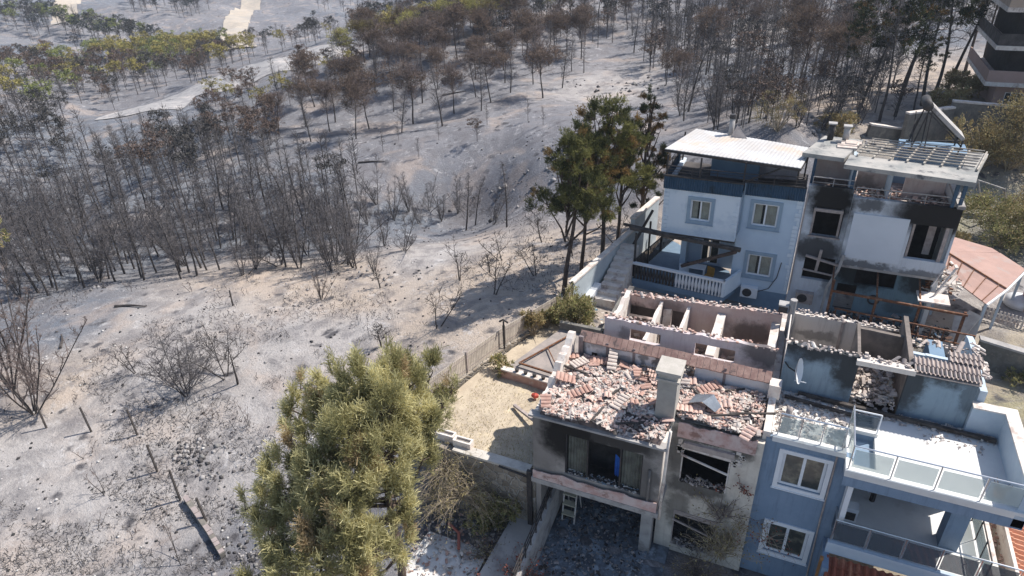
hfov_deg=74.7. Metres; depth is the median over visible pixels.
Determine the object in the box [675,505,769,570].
dried creeper
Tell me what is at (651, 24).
burnt tree
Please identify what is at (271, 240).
burnt tree
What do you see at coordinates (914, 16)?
dark pine
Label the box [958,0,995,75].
dark pine
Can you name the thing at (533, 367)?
rusty bars
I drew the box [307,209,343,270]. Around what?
burnt tree
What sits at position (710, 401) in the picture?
bent sheet
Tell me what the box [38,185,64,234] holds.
burnt tree
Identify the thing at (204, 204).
burnt tree
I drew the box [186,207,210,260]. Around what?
burnt tree
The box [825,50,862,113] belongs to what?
burnt tree
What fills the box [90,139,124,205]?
burnt tree
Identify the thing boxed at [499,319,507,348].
garden lamp
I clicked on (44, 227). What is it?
burnt tree
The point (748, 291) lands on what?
air conditioner
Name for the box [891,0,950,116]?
dark pine
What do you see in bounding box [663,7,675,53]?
burnt tree
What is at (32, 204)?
burnt tree
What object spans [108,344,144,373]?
bare tree
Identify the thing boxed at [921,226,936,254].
window frame
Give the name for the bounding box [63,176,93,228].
burnt tree
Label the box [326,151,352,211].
burnt tree
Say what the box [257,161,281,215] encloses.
burnt tree
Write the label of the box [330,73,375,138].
burnt tree
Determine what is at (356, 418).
pine tree
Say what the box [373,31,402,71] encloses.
burnt tree
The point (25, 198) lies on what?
burnt tree
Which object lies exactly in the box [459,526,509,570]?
dead shrub
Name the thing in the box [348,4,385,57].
burnt tree
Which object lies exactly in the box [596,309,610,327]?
patio rubble
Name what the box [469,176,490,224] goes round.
burnt tree
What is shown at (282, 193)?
burnt tree
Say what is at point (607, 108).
pine tree
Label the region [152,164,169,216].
burnt tree
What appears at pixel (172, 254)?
burnt tree
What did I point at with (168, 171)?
burnt tree
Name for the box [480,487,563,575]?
access ramp
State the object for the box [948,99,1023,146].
boundary wall
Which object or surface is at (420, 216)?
burnt tree
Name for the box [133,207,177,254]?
burnt tree
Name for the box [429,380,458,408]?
bush
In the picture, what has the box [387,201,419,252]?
burnt tree
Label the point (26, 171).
burnt tree
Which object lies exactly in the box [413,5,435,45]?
burnt tree
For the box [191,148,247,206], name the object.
burnt tree
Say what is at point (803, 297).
air conditioner
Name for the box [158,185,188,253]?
burnt tree
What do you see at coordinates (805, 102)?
burnt tree
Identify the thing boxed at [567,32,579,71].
burnt tree
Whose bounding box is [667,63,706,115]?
burnt tree
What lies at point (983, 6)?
dark pine
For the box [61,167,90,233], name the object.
burnt tree
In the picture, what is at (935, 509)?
blue house
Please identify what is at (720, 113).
burnt tree
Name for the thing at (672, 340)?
burnt house
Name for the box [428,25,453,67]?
burnt tree
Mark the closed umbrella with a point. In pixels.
(784, 427)
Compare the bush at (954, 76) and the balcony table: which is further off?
the bush at (954, 76)
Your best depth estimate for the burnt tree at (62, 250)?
50.05 m
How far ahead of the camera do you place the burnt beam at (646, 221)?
37.87 m
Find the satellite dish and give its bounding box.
[785,358,805,383]
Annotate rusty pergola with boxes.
[825,266,975,351]
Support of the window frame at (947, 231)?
in the burnt tall house at (894, 223)
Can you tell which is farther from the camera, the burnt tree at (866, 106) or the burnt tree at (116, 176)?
the burnt tree at (116, 176)
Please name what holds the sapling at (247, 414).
on the ground at (510, 126)
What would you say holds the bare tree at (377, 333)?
on the ground at (510, 126)
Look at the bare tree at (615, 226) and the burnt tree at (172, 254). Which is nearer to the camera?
the bare tree at (615, 226)
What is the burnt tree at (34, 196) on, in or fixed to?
on the ground at (510, 126)
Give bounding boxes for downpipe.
[731,182,746,243]
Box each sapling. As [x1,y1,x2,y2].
[84,463,113,494]
[92,507,108,527]
[157,510,180,565]
[237,401,251,426]
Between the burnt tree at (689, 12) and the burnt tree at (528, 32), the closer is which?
the burnt tree at (528, 32)
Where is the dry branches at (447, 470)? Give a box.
[410,427,483,517]
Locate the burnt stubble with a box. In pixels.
[0,190,660,575]
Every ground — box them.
[0,0,1023,575]
[434,324,558,467]
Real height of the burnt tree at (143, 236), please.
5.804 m
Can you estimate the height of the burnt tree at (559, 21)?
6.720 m
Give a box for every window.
[565,435,643,493]
[670,509,717,555]
[679,448,730,492]
[685,196,715,226]
[700,239,720,264]
[741,250,776,281]
[746,199,783,232]
[756,518,814,566]
[771,448,833,500]
[1002,92,1022,103]
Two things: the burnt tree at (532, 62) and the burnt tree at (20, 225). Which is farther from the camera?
the burnt tree at (532, 62)
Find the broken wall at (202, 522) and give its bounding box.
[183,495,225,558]
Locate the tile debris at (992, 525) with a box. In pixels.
[989,523,1004,568]
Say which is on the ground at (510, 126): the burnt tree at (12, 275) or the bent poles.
the burnt tree at (12, 275)
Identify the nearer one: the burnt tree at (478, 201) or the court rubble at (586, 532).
the court rubble at (586, 532)
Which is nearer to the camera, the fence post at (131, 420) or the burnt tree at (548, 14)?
the fence post at (131, 420)
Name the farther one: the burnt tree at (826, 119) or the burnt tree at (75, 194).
the burnt tree at (75, 194)
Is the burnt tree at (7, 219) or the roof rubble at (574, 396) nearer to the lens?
the roof rubble at (574, 396)
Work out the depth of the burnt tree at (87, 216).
51.31 m
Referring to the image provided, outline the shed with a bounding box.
[929,237,1023,334]
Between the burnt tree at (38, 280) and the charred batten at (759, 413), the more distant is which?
the burnt tree at (38, 280)
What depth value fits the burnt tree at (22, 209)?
62.82 m
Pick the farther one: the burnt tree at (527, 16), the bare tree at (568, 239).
the burnt tree at (527, 16)
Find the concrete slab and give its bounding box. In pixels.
[406,531,484,575]
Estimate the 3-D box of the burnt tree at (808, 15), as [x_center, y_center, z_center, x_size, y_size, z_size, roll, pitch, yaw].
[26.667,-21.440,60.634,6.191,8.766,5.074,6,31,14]
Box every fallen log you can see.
[59,334,63,348]
[114,304,145,306]
[358,161,384,162]
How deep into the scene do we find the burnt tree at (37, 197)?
67.04 m
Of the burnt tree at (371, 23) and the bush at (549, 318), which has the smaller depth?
the bush at (549, 318)
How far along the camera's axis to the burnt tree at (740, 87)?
52.12 m
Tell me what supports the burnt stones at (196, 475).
on the ground at (510, 126)
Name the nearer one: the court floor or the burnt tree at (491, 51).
the court floor
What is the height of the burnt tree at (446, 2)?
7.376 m
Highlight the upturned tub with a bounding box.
[1003,292,1023,311]
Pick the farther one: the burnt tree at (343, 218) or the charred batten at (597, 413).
the burnt tree at (343, 218)
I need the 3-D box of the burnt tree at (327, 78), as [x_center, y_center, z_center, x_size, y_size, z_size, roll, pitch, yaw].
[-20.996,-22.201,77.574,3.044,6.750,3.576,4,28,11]
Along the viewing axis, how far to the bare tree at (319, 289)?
41.16 m
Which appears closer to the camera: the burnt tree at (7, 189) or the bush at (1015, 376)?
the bush at (1015, 376)
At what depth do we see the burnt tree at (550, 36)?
87.85 m
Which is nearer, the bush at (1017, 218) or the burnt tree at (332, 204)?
the bush at (1017, 218)
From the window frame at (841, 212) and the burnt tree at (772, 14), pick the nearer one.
the window frame at (841, 212)
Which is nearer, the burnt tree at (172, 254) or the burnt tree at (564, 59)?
the burnt tree at (172, 254)
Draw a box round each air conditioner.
[740,284,757,298]
[795,289,813,304]
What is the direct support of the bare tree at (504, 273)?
on the ground at (510, 126)
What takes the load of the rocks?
on the ground at (510, 126)
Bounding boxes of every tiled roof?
[823,554,899,575]
[1008,526,1023,575]
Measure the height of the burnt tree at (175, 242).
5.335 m
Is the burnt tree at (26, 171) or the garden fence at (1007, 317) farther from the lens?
the burnt tree at (26, 171)
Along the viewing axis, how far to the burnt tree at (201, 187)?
58.34 m
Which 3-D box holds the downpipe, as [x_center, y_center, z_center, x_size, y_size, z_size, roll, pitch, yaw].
[11.520,-3.778,34.132,0.379,3.416,0.120,11,32,21]
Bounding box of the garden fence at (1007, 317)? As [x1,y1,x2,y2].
[980,305,1023,328]
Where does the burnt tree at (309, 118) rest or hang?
on the ground at (510, 126)
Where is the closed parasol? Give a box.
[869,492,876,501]
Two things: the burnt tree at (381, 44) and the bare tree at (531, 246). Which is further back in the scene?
the burnt tree at (381, 44)
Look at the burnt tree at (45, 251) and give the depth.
47.22 m
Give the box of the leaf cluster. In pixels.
[0,218,10,246]
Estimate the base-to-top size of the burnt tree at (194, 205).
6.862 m
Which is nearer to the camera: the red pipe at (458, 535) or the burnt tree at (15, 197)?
the red pipe at (458, 535)
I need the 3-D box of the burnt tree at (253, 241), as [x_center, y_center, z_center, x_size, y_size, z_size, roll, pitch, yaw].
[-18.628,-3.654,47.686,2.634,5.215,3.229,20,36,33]
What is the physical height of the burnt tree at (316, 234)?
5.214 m
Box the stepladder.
[561,491,581,523]
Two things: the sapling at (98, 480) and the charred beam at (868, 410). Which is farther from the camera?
the sapling at (98, 480)
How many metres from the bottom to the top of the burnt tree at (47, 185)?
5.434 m
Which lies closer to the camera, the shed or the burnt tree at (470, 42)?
the shed
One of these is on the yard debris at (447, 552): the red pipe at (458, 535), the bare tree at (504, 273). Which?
the red pipe at (458, 535)
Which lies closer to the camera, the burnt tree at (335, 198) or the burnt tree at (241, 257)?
the burnt tree at (241, 257)
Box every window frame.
[808,206,843,239]
[904,224,915,256]
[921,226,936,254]
[936,228,949,262]
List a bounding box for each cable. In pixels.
[757,263,781,291]
[788,193,808,289]
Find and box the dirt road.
[95,44,355,119]
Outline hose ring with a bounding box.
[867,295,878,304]
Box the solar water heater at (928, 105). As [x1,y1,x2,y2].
[906,95,964,156]
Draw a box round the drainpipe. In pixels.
[806,457,837,575]
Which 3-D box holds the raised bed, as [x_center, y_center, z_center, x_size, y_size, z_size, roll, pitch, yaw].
[1.914,3.145,30.442,3.500,0.560,4.502,11,32,21]
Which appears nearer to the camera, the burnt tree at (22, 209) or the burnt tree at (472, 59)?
the burnt tree at (22, 209)
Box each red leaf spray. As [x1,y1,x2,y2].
[710,473,753,497]
[734,519,799,561]
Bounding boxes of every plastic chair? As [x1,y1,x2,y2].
[679,263,686,277]
[703,266,714,283]
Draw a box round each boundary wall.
[569,196,659,298]
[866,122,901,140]
[900,106,955,142]
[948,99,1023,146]
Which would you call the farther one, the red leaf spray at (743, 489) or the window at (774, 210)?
the window at (774, 210)
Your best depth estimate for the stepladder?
26.03 m
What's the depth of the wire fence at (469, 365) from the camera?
30.50 m
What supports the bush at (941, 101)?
on the ground at (510, 126)
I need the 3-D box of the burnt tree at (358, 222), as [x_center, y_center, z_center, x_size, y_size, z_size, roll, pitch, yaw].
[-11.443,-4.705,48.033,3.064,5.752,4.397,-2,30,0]
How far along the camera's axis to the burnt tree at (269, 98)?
74.12 m
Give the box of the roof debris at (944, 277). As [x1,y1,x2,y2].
[921,261,962,300]
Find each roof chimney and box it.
[827,121,837,139]
[842,124,852,140]
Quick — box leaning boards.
[942,310,981,355]
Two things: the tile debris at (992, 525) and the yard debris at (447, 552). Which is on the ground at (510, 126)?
the yard debris at (447, 552)
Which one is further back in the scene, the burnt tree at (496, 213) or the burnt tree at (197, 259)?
the burnt tree at (496, 213)
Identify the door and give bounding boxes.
[662,309,671,326]
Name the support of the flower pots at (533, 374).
on the raised bed
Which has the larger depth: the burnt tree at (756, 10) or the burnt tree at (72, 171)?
the burnt tree at (756, 10)
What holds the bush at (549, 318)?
on the garden ground at (524, 347)
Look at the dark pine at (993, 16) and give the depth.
59.06 m
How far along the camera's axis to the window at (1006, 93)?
51.01 m
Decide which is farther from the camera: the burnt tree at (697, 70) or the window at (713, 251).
the burnt tree at (697, 70)
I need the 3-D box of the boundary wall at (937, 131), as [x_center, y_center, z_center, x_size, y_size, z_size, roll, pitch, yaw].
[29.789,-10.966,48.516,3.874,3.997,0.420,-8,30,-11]
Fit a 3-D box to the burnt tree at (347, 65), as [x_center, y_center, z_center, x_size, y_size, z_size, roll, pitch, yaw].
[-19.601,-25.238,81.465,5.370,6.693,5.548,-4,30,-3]
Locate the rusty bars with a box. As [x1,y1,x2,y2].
[519,336,565,373]
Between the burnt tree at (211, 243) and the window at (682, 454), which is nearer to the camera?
the window at (682, 454)
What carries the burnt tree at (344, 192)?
on the ground at (510, 126)
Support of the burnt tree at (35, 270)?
on the ground at (510, 126)
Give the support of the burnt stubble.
on the ground at (510, 126)
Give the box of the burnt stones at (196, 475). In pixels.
[0,216,659,575]
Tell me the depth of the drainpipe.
21.82 m
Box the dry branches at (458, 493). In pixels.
[413,452,515,542]
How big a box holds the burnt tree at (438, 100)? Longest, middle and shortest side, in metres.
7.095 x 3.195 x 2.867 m
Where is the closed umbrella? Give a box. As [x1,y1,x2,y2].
[780,406,792,433]
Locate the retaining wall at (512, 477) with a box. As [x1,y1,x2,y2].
[436,441,535,524]
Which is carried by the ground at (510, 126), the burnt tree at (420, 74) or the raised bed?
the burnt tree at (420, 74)
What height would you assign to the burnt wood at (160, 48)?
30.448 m
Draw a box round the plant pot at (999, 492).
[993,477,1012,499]
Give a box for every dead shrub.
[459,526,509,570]
[494,542,555,575]
[663,541,738,575]
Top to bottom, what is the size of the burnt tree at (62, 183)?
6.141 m
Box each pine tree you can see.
[229,332,462,575]
[523,115,616,293]
[550,123,621,271]
[565,92,638,253]
[607,107,660,240]
[626,82,681,208]
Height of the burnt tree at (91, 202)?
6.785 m
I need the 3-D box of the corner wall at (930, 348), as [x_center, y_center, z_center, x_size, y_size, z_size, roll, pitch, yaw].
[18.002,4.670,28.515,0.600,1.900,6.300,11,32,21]
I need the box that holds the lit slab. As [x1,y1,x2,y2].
[916,290,950,306]
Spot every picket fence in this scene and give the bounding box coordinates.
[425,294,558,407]
[563,281,572,310]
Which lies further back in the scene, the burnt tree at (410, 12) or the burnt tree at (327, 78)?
the burnt tree at (410, 12)
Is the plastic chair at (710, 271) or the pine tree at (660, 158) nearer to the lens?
the plastic chair at (710, 271)
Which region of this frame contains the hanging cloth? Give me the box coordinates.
[614,454,619,475]
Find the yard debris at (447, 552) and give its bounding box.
[396,508,502,575]
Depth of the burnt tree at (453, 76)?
74.59 m
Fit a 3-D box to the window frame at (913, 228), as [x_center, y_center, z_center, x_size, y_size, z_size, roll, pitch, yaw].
[18.541,-2.218,31.264,0.100,1.700,0.080,11,32,21]
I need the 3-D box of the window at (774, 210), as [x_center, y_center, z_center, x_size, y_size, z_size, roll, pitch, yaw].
[12.727,-3.652,33.741,1.600,1.580,0.240,11,32,21]
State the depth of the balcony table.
36.44 m
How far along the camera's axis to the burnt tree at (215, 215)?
56.03 m
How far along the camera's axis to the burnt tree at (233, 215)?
55.27 m
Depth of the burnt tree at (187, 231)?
47.24 m
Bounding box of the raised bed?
[501,330,579,390]
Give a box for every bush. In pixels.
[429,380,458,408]
[459,490,521,536]
[488,352,514,377]
[518,308,547,336]
[541,307,558,327]
[547,283,597,326]
[749,81,807,132]
[811,105,861,137]
[927,82,976,106]
[939,66,988,98]
[945,112,1023,168]
[955,229,973,241]
[958,183,1023,257]
[967,86,1023,180]
[984,185,1023,236]
[1001,366,1023,386]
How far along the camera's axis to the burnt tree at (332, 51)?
84.78 m
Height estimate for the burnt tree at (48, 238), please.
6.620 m
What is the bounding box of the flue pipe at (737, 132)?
[728,114,746,137]
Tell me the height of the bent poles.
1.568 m
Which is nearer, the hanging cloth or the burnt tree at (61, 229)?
the hanging cloth
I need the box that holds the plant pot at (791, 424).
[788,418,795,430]
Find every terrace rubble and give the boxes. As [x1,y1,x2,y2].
[774,390,995,447]
[923,427,984,456]
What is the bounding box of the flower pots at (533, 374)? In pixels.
[515,368,544,379]
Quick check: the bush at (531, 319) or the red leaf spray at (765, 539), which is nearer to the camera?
the red leaf spray at (765, 539)
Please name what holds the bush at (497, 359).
on the garden ground at (524, 347)
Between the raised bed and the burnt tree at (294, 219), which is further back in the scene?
the burnt tree at (294, 219)
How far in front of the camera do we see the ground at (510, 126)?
45.42 m
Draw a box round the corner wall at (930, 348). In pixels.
[923,339,944,356]
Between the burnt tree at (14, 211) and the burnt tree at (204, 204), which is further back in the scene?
the burnt tree at (14, 211)
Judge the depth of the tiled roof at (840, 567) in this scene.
21.25 m
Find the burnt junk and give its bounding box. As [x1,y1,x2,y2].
[827,304,954,356]
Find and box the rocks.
[89,74,889,575]
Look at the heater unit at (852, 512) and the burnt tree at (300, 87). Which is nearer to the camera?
the heater unit at (852, 512)
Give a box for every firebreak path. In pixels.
[51,0,80,24]
[220,0,260,49]
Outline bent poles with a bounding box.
[931,265,957,295]
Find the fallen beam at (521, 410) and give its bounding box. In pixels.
[513,404,532,421]
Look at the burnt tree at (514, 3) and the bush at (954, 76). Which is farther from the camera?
the burnt tree at (514, 3)
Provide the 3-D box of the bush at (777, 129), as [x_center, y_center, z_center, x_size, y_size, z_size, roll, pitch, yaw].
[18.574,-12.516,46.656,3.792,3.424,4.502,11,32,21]
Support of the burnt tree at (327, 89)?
on the ground at (510, 126)
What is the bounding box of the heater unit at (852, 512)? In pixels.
[844,501,858,522]
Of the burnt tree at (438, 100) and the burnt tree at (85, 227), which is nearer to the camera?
the burnt tree at (85, 227)
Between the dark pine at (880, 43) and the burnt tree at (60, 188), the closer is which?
the dark pine at (880, 43)
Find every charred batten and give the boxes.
[563,365,587,373]
[590,406,603,421]
[604,387,621,399]
[615,420,659,424]
[707,413,738,416]
[725,388,744,391]
[730,412,775,414]
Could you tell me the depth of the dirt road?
96.62 m
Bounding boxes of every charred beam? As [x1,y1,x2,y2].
[784,394,853,416]
[798,391,996,443]
[839,402,940,424]
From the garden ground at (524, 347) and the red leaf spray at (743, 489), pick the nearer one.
the red leaf spray at (743, 489)
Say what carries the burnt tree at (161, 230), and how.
on the ground at (510, 126)
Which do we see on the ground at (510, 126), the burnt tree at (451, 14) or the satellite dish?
the burnt tree at (451, 14)
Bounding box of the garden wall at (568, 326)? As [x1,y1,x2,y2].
[559,296,620,333]
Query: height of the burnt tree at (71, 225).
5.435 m
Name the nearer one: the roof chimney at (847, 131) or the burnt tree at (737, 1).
the roof chimney at (847, 131)
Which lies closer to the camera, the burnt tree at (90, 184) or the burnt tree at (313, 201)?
the burnt tree at (313, 201)
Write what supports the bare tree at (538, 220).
on the ground at (510, 126)
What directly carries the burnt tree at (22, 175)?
on the ground at (510, 126)
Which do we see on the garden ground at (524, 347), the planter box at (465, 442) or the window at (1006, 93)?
the planter box at (465, 442)
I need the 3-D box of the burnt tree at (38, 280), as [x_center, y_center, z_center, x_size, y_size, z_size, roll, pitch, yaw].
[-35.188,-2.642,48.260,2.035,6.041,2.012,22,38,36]
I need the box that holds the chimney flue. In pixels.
[778,298,797,337]
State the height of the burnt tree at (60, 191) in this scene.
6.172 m
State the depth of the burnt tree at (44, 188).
55.25 m
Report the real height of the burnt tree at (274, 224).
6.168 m
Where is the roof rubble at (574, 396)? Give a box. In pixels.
[538,348,766,444]
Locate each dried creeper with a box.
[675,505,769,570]
[688,474,777,529]
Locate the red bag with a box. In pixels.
[531,393,538,398]
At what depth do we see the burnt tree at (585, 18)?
90.16 m
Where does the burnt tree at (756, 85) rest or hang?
on the ground at (510, 126)
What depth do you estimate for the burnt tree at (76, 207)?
65.70 m
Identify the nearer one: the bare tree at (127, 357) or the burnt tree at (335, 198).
the bare tree at (127, 357)
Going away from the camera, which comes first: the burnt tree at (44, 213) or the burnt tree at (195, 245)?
the burnt tree at (195, 245)
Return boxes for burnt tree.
[0,159,51,236]
[0,174,27,229]
[0,175,18,214]
[0,186,14,234]
[0,187,28,248]
[0,217,39,281]
[0,218,44,292]
[0,222,21,286]
[0,225,32,257]
[0,233,10,265]
[0,251,25,297]
[1,189,26,238]
[6,193,46,259]
[7,193,48,247]
[11,226,50,295]
[14,179,43,220]
[14,217,42,272]
[15,185,48,247]
[17,171,37,207]
[18,159,49,213]
[22,192,50,234]
[24,168,66,209]
[24,217,59,287]
[27,189,60,243]
[27,223,68,290]
[28,175,67,234]
[28,203,59,257]
[29,201,62,276]
[30,182,52,215]
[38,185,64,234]
[43,177,106,241]
[47,209,79,274]
[48,185,65,221]
[48,215,71,258]
[49,210,77,259]
[50,215,89,282]
[50,220,86,287]
[53,173,67,211]
[54,191,93,249]
[55,161,71,212]
[56,176,115,231]
[59,165,95,220]
[59,172,84,218]
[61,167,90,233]
[62,214,125,278]
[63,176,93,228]
[65,214,91,271]
[71,221,96,266]
[73,219,114,282]
[76,205,99,259]
[80,158,101,209]
[83,183,115,253]
[83,214,115,271]
[87,189,114,237]
[88,218,120,278]
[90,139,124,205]
[91,219,129,281]
[97,212,128,273]
[101,206,128,263]
[104,162,184,239]
[105,172,129,225]
[109,201,137,268]
[112,182,139,255]
[112,200,155,280]
[115,209,142,277]
[122,147,148,211]
[127,203,190,266]
[131,205,157,272]
[132,191,156,245]
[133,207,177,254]
[134,202,158,256]
[139,174,163,220]
[140,181,172,226]
[144,202,182,271]
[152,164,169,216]
[153,215,195,265]
[154,147,177,202]
[156,212,182,278]
[157,171,193,222]
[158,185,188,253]
[160,213,186,269]
[166,203,189,272]
[170,163,200,227]
[174,194,197,275]
[174,196,201,267]
[180,215,211,270]
[183,176,214,247]
[186,158,225,214]
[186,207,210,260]
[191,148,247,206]
[191,209,235,269]
[193,174,215,227]
[194,180,217,240]
[199,139,233,209]
[201,186,233,248]
[216,170,240,220]
[217,172,241,238]
[218,184,243,249]
[222,197,295,275]
[224,178,269,244]
[229,186,260,245]
[232,145,266,212]
[233,188,260,243]
[233,197,293,269]
[235,164,269,228]
[236,197,258,251]
[237,191,284,250]
[237,201,267,269]
[248,196,274,255]
[252,147,267,206]
[257,89,289,136]
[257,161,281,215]
[259,153,294,213]
[262,189,294,266]
[263,187,314,267]
[265,167,296,221]
[268,181,284,231]
[272,194,300,260]
[274,194,313,254]
[279,71,320,126]
[280,172,299,246]
[282,50,322,106]
[282,159,313,230]
[284,161,325,217]
[286,183,305,262]
[290,196,328,258]
[294,164,306,219]
[295,88,315,141]
[303,186,312,235]
[303,194,334,253]
[305,171,348,232]
[307,75,338,131]
[307,183,322,247]
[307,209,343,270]
[314,149,329,205]
[314,192,340,254]
[317,179,391,264]
[317,193,371,267]
[319,66,343,122]
[319,176,352,251]
[324,45,339,87]
[325,27,352,54]
[325,53,367,101]
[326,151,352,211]
[326,181,339,236]
[329,202,365,265]
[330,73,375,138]
[330,181,344,226]
[331,152,354,225]
[331,180,368,257]
[336,67,381,128]
[339,200,355,258]
[344,16,371,62]
[345,154,384,204]
[346,181,377,224]
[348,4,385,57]
[350,25,388,75]
[357,15,386,62]
[359,230,381,273]
[363,39,390,90]
[373,18,416,60]
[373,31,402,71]
[373,56,439,123]
[375,203,391,245]
[379,12,399,44]
[383,38,426,91]
[384,1,422,21]
[384,176,404,220]
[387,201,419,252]
[388,69,400,111]
[393,84,410,132]
[394,171,420,211]
[395,6,424,39]
[397,13,442,72]
[404,184,426,223]
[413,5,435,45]
[413,50,426,102]
[418,40,451,87]
[420,11,440,32]
[420,172,451,211]
[422,4,449,47]
[426,61,451,125]
[428,0,463,42]
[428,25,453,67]
[428,57,471,113]
[428,182,445,221]
[436,2,470,58]
[444,172,465,213]
[450,48,491,96]
[456,172,476,229]
[458,34,487,71]
[461,0,485,33]
[464,4,497,40]
[464,43,512,102]
[468,58,488,110]
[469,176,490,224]
[476,0,506,40]
[485,25,523,82]
[488,180,513,224]
[490,0,512,25]
[498,162,514,226]
[499,0,530,31]
[501,40,518,92]
[509,5,544,62]
[514,21,548,53]
[520,36,569,97]
[524,34,539,84]
[535,0,556,24]
[536,6,568,39]
[536,10,576,54]
[544,20,555,64]
[551,0,571,13]
[559,41,571,87]
[562,3,599,58]
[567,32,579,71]
[574,0,592,4]
[581,40,588,72]
[616,0,638,29]
[624,2,636,35]
[626,6,643,52]
[645,9,658,56]
[657,46,702,101]
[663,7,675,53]
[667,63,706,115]
[672,62,696,120]
[680,37,713,111]
[681,1,695,44]
[690,13,704,64]
[693,3,742,67]
[695,61,727,126]
[698,62,728,129]
[703,11,717,74]
[704,72,731,112]
[707,61,728,110]
[712,76,728,129]
[713,39,725,72]
[717,0,758,32]
[725,67,741,117]
[732,44,755,105]
[735,62,749,123]
[737,60,763,122]
[746,0,782,42]
[746,56,762,114]
[750,62,781,116]
[764,0,785,34]
[774,1,838,93]
[780,0,824,52]
[785,63,821,127]
[807,5,880,97]
[819,73,861,129]
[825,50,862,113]
[850,63,892,124]
[853,30,873,84]
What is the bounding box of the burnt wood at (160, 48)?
[0,0,997,207]
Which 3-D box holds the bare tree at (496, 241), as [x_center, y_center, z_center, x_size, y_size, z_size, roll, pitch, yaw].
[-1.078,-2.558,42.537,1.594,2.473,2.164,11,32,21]
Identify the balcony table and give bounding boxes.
[686,264,706,274]
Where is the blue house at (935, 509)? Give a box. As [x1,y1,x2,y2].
[739,308,1023,575]
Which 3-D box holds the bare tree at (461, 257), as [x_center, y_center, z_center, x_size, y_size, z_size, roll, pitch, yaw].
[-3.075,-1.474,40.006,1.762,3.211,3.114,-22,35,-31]
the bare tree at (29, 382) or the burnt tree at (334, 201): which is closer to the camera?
the bare tree at (29, 382)
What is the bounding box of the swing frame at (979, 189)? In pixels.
[967,180,1007,218]
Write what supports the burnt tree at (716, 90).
on the ground at (510, 126)
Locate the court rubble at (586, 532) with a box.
[532,496,655,575]
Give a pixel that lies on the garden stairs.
(607, 291)
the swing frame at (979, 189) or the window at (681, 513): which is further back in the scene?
the swing frame at (979, 189)
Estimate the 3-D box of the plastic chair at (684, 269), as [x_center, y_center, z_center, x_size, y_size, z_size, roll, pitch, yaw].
[9.339,-0.840,36.566,0.440,0.900,0.460,2,30,6]
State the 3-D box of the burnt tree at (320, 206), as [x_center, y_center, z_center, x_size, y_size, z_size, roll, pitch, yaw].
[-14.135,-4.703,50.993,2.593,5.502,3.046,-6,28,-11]
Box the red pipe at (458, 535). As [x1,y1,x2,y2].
[448,522,459,549]
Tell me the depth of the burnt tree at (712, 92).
60.13 m
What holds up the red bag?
on the garden ground at (524, 347)
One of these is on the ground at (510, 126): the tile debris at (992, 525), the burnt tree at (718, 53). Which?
the burnt tree at (718, 53)
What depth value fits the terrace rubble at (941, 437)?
21.12 m
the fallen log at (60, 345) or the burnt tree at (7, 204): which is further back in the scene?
the burnt tree at (7, 204)
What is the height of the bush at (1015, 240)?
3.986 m
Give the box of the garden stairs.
[585,243,638,309]
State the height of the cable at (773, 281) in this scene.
1.819 m
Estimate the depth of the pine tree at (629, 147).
36.87 m
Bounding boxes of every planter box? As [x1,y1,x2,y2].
[436,428,456,442]
[452,435,473,449]
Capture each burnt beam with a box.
[623,223,658,230]
[630,225,740,251]
[632,210,653,243]
[680,251,736,267]
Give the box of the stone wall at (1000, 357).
[978,335,1023,380]
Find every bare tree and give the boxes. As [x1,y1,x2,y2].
[0,263,86,414]
[0,286,41,389]
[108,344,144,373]
[124,325,237,396]
[175,322,244,379]
[222,345,238,384]
[311,259,337,300]
[370,267,392,287]
[371,322,389,346]
[425,283,467,328]
[441,235,475,280]
[474,253,513,294]
[478,229,510,260]
[480,252,499,271]
[512,243,547,275]
[524,205,547,242]
[562,233,579,255]
[596,207,629,242]
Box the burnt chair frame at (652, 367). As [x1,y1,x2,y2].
[638,365,657,388]
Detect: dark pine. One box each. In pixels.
[831,0,877,108]
[853,0,908,107]
[861,0,935,121]
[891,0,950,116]
[902,0,950,88]
[911,35,951,110]
[916,0,975,105]
[929,0,984,96]
[947,0,998,87]
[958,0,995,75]
[981,0,998,56]
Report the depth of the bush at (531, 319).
32.01 m
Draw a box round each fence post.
[35,404,47,428]
[79,407,91,431]
[126,409,137,435]
[146,444,157,471]
[168,469,181,500]
[195,497,206,521]
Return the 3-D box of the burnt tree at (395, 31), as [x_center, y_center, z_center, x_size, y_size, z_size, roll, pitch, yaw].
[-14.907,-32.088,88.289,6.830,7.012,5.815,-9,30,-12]
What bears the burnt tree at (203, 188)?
on the ground at (510, 126)
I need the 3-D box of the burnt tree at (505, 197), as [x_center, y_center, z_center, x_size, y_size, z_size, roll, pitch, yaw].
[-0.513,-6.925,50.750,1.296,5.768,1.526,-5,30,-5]
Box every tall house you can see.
[632,129,810,310]
[786,136,987,334]
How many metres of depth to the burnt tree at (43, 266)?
47.67 m
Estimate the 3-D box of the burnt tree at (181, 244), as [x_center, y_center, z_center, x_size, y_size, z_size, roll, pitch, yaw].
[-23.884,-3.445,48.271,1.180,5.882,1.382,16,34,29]
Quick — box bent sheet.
[688,394,720,411]
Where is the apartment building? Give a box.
[967,0,1023,105]
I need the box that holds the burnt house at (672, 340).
[528,286,787,570]
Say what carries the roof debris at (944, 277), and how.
on the burnt tall house at (894, 223)
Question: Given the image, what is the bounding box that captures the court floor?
[530,495,668,575]
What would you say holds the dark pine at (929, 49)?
on the ground at (510, 126)
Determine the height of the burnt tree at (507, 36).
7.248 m
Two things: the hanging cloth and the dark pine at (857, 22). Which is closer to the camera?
the hanging cloth

